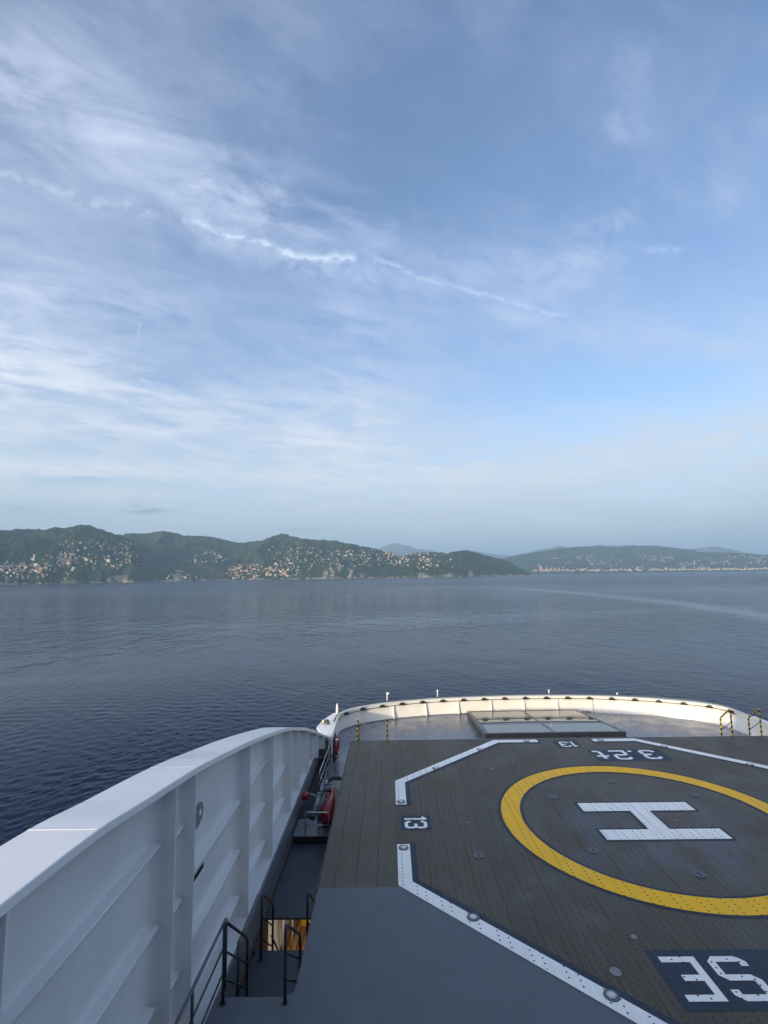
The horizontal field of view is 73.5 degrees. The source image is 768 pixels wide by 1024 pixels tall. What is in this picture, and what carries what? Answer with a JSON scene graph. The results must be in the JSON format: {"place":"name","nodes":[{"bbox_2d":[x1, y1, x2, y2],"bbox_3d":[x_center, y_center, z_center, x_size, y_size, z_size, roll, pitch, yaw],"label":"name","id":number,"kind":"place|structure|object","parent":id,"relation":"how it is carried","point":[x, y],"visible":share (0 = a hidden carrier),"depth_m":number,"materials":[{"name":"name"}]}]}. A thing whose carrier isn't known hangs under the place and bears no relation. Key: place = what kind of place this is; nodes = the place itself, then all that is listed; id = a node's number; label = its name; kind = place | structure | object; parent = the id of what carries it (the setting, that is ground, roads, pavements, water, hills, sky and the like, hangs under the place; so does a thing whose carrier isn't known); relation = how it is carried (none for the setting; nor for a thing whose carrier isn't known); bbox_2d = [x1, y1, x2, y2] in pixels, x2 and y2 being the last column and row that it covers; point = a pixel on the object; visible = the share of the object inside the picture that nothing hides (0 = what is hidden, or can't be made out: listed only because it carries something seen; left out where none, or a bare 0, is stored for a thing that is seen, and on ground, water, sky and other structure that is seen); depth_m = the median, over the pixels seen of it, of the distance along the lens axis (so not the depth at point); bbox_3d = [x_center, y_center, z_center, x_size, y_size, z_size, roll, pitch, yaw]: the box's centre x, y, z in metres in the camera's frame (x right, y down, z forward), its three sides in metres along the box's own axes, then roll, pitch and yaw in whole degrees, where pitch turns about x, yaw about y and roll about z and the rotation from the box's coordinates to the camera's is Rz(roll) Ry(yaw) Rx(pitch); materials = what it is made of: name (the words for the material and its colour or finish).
{"place":"outdoors","nodes":[
{"label":"outdoors","id":0,"kind":"place"},
{"bbox_2d":[0,524,205,584],"bbox_3d":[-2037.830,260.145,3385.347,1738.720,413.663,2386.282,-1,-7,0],"label":"hill","id":1,"kind":"structure","parent":0,"point":[18,546],"depth_m":3211.14,"materials":[{"name":"green plant"}]},
{"bbox_2d":[60,581,75,583],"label":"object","id":2,"kind":"structure","parent":1,"relation":"on","point":[67,582],"depth_m":2795.03,"materials":[{"name":"stone"}]},
{"bbox_2d":[120,531,254,578],"bbox_3d":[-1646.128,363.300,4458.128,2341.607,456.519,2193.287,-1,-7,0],"label":"hill","id":3,"kind":"structure","parent":0,"point":[177,549],"depth_m":4327.59,"materials":[{"name":"green plant"}]},
{"bbox_2d":[0,541,452,578],"bbox_3d":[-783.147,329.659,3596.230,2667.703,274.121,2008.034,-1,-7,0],"label":"houses","id":4,"kind":"structure","parent":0,"point":[42,574],"depth_m":3502.49,"materials":[{"name":"tile"}]},
{"bbox_2d":[206,533,529,580],"bbox_3d":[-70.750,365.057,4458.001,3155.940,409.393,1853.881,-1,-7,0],"label":"hill","id":5,"kind":"structure","parent":0,"point":[464,563],"depth_m":4169.03,"materials":[{"name":"green plant"}]},
{"bbox_2d":[201,567,219,580],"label":"viaduct","id":6,"kind":"object","parent":5,"relation":"on","point":[211,573],"visible":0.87,"depth_m":3555.84,"materials":[{"name":"stone"}]},
{"bbox_2d":[0,571,767,845],"bbox_3d":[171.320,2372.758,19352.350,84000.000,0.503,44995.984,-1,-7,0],"label":"sea","id":7,"kind":"structure","parent":0,"point":[104,686],"depth_m":170.36,"materials":[{"name":"liquid"}]},
{"bbox_2d":[268,701,757,949],"bbox_3d":[7.007,16.869,-2.686,20.930,20.680,58.850,-1,-7,0],"label":"ship hull","id":8,"kind":"object","parent":7,"relation":"on","point":[709,716],"visible":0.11,"depth_m":25.82,"materials":[{"name":"white metal"}]},
{"bbox_2d":[0,727,328,1023],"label":"side wall","id":9,"kind":"structure","parent":8,"relation":"on","point":[120,901],"depth_m":6.76,"materials":[{"name":"metal"}]},
{"bbox_2d":[236,894,258,996],"bbox_3d":[-2.531,8.215,9.567,0.044,1.276,1.372,-1,-7,0],"label":"wall handrail","id":10,"kind":"object","parent":9,"relation":"attached to","point":[239,944],"depth_m":9.26,"materials":[{"name":"metal"}]},
{"bbox_2d":[253,913,268,953],"bbox_3d":[-2.619,9.730,10.932,0.030,1.500,1.200,-1,-7,0],"label":"hatch side","id":11,"kind":"object","parent":9,"relation":"attached to","point":[264,937],"visible":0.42,"depth_m":11.22,"materials":[{"name":"grey metal"}]},
{"bbox_2d":[280,920,305,949],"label":"teak deck","id":12,"kind":"structure","parent":8,"relation":"attached to","point":[299,927],"depth_m":14.93,"materials":[{"name":"brown wood"}]},
{"bbox_2d":[282,920,292,949],"bbox_3d":[-2.533,11.421,14.501,0.648,1.700,0.150,-1,-7,0],"label":"deck line","id":13,"kind":"object","parent":12,"relation":"on","point":[283,935],"visible":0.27,"depth_m":14.40,"materials":[{"name":"paint"}]},
{"bbox_2d":[301,920,310,925],"bbox_3d":[-2.329,12.326,15.500,0.300,0.140,0.220,-1,-7,0],"label":"deck box","id":14,"kind":"object","parent":12,"relation":"on","point":[303,922],"visible":0.29,"depth_m":15.39,"materials":[{"name":"yellow"}]},
{"bbox_2d":[267,844,326,919],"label":"walkway","id":15,"kind":"structure","parent":8,"relation":"attached to","point":[299,877],"depth_m":12.83,"materials":[{"name":"grey metal"}]},
{"bbox_2d":[293,836,328,843],"bbox_3d":[-1.608,9.364,14.674,2.000,0.190,0.020,-1,-7,0],"label":"step face","id":16,"kind":"object","parent":15,"relation":"attached to","point":[312,840],"visible":0.57,"depth_m":14.67},
{"bbox_2d":[205,886,635,1023],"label":"deck","id":17,"kind":"structure","parent":8,"relation":"attached to","point":[386,955],"depth_m":8.18,"materials":[{"name":"grey paint"}]},
{"bbox_2d":[174,917,227,1023],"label":"guard rail","id":18,"kind":"object","parent":17,"relation":"on","point":[191,996],"visible":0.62,"depth_m":7.17,"materials":[{"name":"metal"}]},
{"bbox_2d":[219,920,248,1006],"bbox_3d":[-2.430,7.500,8.432,0.100,2.219,1.444,-1,-7,0],"label":"handrail hoop","id":19,"kind":"object","parent":17,"relation":"on","point":[224,951],"visible":0.97,"depth_m":8.09,"materials":[{"name":"metal"}]},
{"bbox_2d":[282,923,300,1005],"bbox_3d":[-1.490,7.533,8.405,0.100,2.221,1.414,-1,-7,0],"label":"handrail hoop","id":20,"kind":"object","parent":17,"relation":"on","point":[286,979],"visible":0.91,"depth_m":7.85,"materials":[{"name":"metal"}]},
{"bbox_2d":[316,736,767,1023],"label":"helideck","id":21,"kind":"object","parent":17,"relation":"attached to","point":[632,872],"visible":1,"depth_m":11.81,"materials":[{"name":"brown wood"}]},
{"bbox_2d":[324,775,341,782],"bbox_3d":[-1.517,8.857,16.804,0.884,0.376,0.349,-1,-7,0],"label":"pipe","id":22,"kind":"object","parent":21,"relation":"attached to","point":[330,779],"visible":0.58,"depth_m":16.86,"materials":[{"name":"metal"}]},
{"bbox_2d":[399,845,408,850],"bbox_3d":[0.462,7.895,12.104,0.244,0.023,0.244,-1,-7,0],"label":"deck light","id":23,"kind":"object","parent":21,"relation":"on","point":[403,847],"visible":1,"depth_m":12.08,"materials":[{"name":"metal"}]},
{"bbox_2d":[467,913,479,921],"bbox_3d":[1.670,7.577,9.624,0.244,0.023,0.244,-1,-7,0],"label":"deck light","id":24,"kind":"object","parent":21,"relation":"on","point":[473,917],"visible":1,"depth_m":9.60,"materials":[{"name":"metal"}]},
{"bbox_2d":[603,989,619,1001],"bbox_3d":[3.454,7.331,7.804,0.244,0.023,0.244,-1,-7,0],"label":"deck light","id":25,"kind":"object","parent":21,"relation":"on","point":[611,995],"visible":1,"depth_m":7.79,"materials":[{"name":"metal"}]},
{"bbox_2d":[293,712,748,836],"bbox_3d":[6.983,9.995,21.064,19.073,0.150,12.949,-1,-7,0],"label":"foredeck","id":26,"kind":"object","parent":8,"relation":"attached to","point":[444,727],"visible":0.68,"depth_m":24.23,"materials":[{"name":"grey metal"}]},
{"bbox_2d":[299,759,328,817],"bbox_3d":[-2.426,9.812,18.274,0.340,0.260,5.000,-1,-7,0],"label":"side trough","id":27,"kind":"object","parent":26,"relation":"on","point":[311,800],"visible":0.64,"depth_m":17.67,"materials":[{"name":"black metal"}]},
{"bbox_2d":[301,783,330,820],"bbox_3d":[-2.117,8.964,15.608,0.921,0.834,1.833,-1,-7,0],"label":"fire monitor","id":28,"kind":"object","parent":26,"relation":"on","point":[317,806],"visible":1,"depth_m":15.68,"materials":[{"name":"metal"}]},
{"bbox_2d":[305,811,329,834],"bbox_3d":[-1.912,9.042,14.797,0.740,0.798,0.040,-1,-7,0],"label":"guard rail","id":29,"kind":"object","parent":26,"relation":"on","point":[328,825],"visible":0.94,"depth_m":14.79,"materials":[{"name":"metal"}]},
{"bbox_2d":[319,740,331,791],"bbox_3d":[-2.129,9.348,18.881,0.080,0.860,3.340,-1,-7,0],"label":"guard rail","id":30,"kind":"object","parent":26,"relation":"on","point":[325,765],"visible":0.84,"depth_m":18.64,"materials":[{"name":"metal"}]},
{"bbox_2d":[320,787,338,827],"bbox_3d":[-1.660,9.073,15.798,0.451,0.650,1.880,-1,-7,0],"label":"foam tank","id":31,"kind":"object","parent":26,"relation":"on","point":[329,802],"visible":0.88,"depth_m":15.32,"materials":[{"name":"red metal"}]},
{"bbox_2d":[333,733,339,761],"bbox_3d":[-1.955,9.480,20.778,0.248,1.050,0.838,-1,-7,0],"label":"life ring","id":32,"kind":"object","parent":26,"relation":"on","point":[336,744],"visible":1,"depth_m":20.52,"materials":[{"name":"red paint"}]},
{"bbox_2d":[357,719,359,740],"bbox_3d":[-1.022,9.062,20.497,0.061,1.747,0.760,-1,-7,0],"label":"ladder rail","id":33,"kind":"object","parent":26,"relation":"on","point":[358,733],"visible":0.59,"depth_m":20.20,"materials":[{"name":"yellow metal"}]},
{"bbox_2d":[386,718,387,739],"bbox_3d":[0.138,9.045,20.489,0.061,1.747,0.760,-1,-7,0],"label":"ladder rail","id":34,"kind":"object","parent":26,"relation":"on","point":[387,727],"visible":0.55,"depth_m":20.20,"materials":[{"name":"yellow metal"}]},
{"bbox_2d":[467,709,625,738],"bbox_3d":[7.383,10.061,24.539,6.120,0.555,4.970,-1,-7,0],"label":"skylight","id":35,"kind":"object","parent":26,"relation":"on","point":[567,723],"visible":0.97,"depth_m":23.63,"materials":[{"name":"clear glass"}]},
{"bbox_2d":[327,693,767,757],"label":"bow bulwark","id":36,"kind":"object","parent":26,"relation":"on","point":[346,718],"visible":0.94,"depth_m":26.96,"materials":[{"name":"metal"}]},
{"bbox_2d":[317,713,335,734],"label":"side platform","id":37,"kind":"structure","parent":36,"relation":"attached to","point":[322,729],"depth_m":22.81,"materials":[{"name":"paint"}]},
{"bbox_2d":[322,719,329,724],"bbox_3d":[-2.627,9.475,23.202,0.380,0.181,0.374,-1,-7,0],"label":"fairlead","id":38,"kind":"object","parent":37,"relation":"on","point":[325,722],"visible":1,"depth_m":23.11,"materials":[{"name":"beige paint"}]},
{"bbox_2d":[490,737,615,738],"bbox_3d":[7.291,9.522,21.145,6.900,0.060,1.300,-1,-7,0],"label":"deck grating","id":39,"kind":"object","parent":26,"relation":"on","point":[530,738],"visible":0.14,"depth_m":21.76,"materials":[{"name":"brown metal"}]},
{"bbox_2d":[720,709,732,735],"bbox_3d":[13.605,8.745,20.407,0.061,1.950,0.759,-1,-7,0],"label":"ladder rail","id":40,"kind":"object","parent":26,"relation":"on","point":[721,716],"visible":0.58,"depth_m":20.31,"materials":[{"name":"yellow metal"}]},
{"bbox_2d":[748,709,762,735],"bbox_3d":[14.735,8.728,20.399,0.061,1.950,0.759,-1,-7,0],"label":"ladder rail","id":41,"kind":"object","parent":26,"relation":"on","point":[750,715],"visible":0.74,"depth_m":20.32,"materials":[{"name":"yellow metal"}]},
{"bbox_2d":[0,0,767,554],"label":"sky","id":42,"kind":"structure","parent":0,"point":[445,276],"materials":[{"name":"blue"}]},
{"bbox_2d":[379,543,760,558],"bbox_3d":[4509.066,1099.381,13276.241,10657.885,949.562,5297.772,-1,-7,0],"label":"distant mountains","id":43,"kind":"structure","parent":0,"point":[398,549],"depth_m":14661.89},
{"bbox_2d":[500,545,767,573],"bbox_3d":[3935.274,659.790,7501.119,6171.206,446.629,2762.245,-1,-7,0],"label":"hill","id":44,"kind":"structure","parent":0,"point":[628,556],"depth_m":7485.48,"materials":[{"name":"green plant"}]},
{"bbox_2d":[533,555,767,571],"bbox_3d":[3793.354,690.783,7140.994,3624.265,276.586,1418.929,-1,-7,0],"label":"distant town","id":45,"kind":"object","parent":44,"relation":"on","point":[630,569],"visible":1,"depth_m":6886.58,"materials":[{"name":"tile"}]},
{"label":"inner bulkhead","id":46,"kind":"structure","parent":0,"visible":0},
{"bbox_2d":[239,950,303,996],"bbox_3d":[-1.649,8.930,9.761,2.020,0.120,1.500,-1,-7,0],"label":"stair landing","id":47,"kind":"object","parent":46,"relation":"attached to","point":[265,976],"visible":0.29,"depth_m":9.90,"materials":[{"name":"grey metal"}]},
{"bbox_2d":[258,893,273,960],"bbox_3d":[-2.455,8.755,10.804,0.100,1.900,1.134,-1,-7,0],"label":"handrail hoop","id":48,"kind":"object","parent":47,"relation":"on","point":[262,918],"visible":0.96,"depth_m":10.41,"materials":[{"name":"metal"}]},
{"bbox_2d":[306,891,314,938],"bbox_3d":[-1.462,8.524,10.299,0.100,2.209,1.074,-1,-7,0],"label":"handrail hoop","id":49,"kind":"object","parent":47,"relation":"on","point":[308,894],"visible":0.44,"depth_m":9.90,"materials":[{"name":"metal"}]}
]}

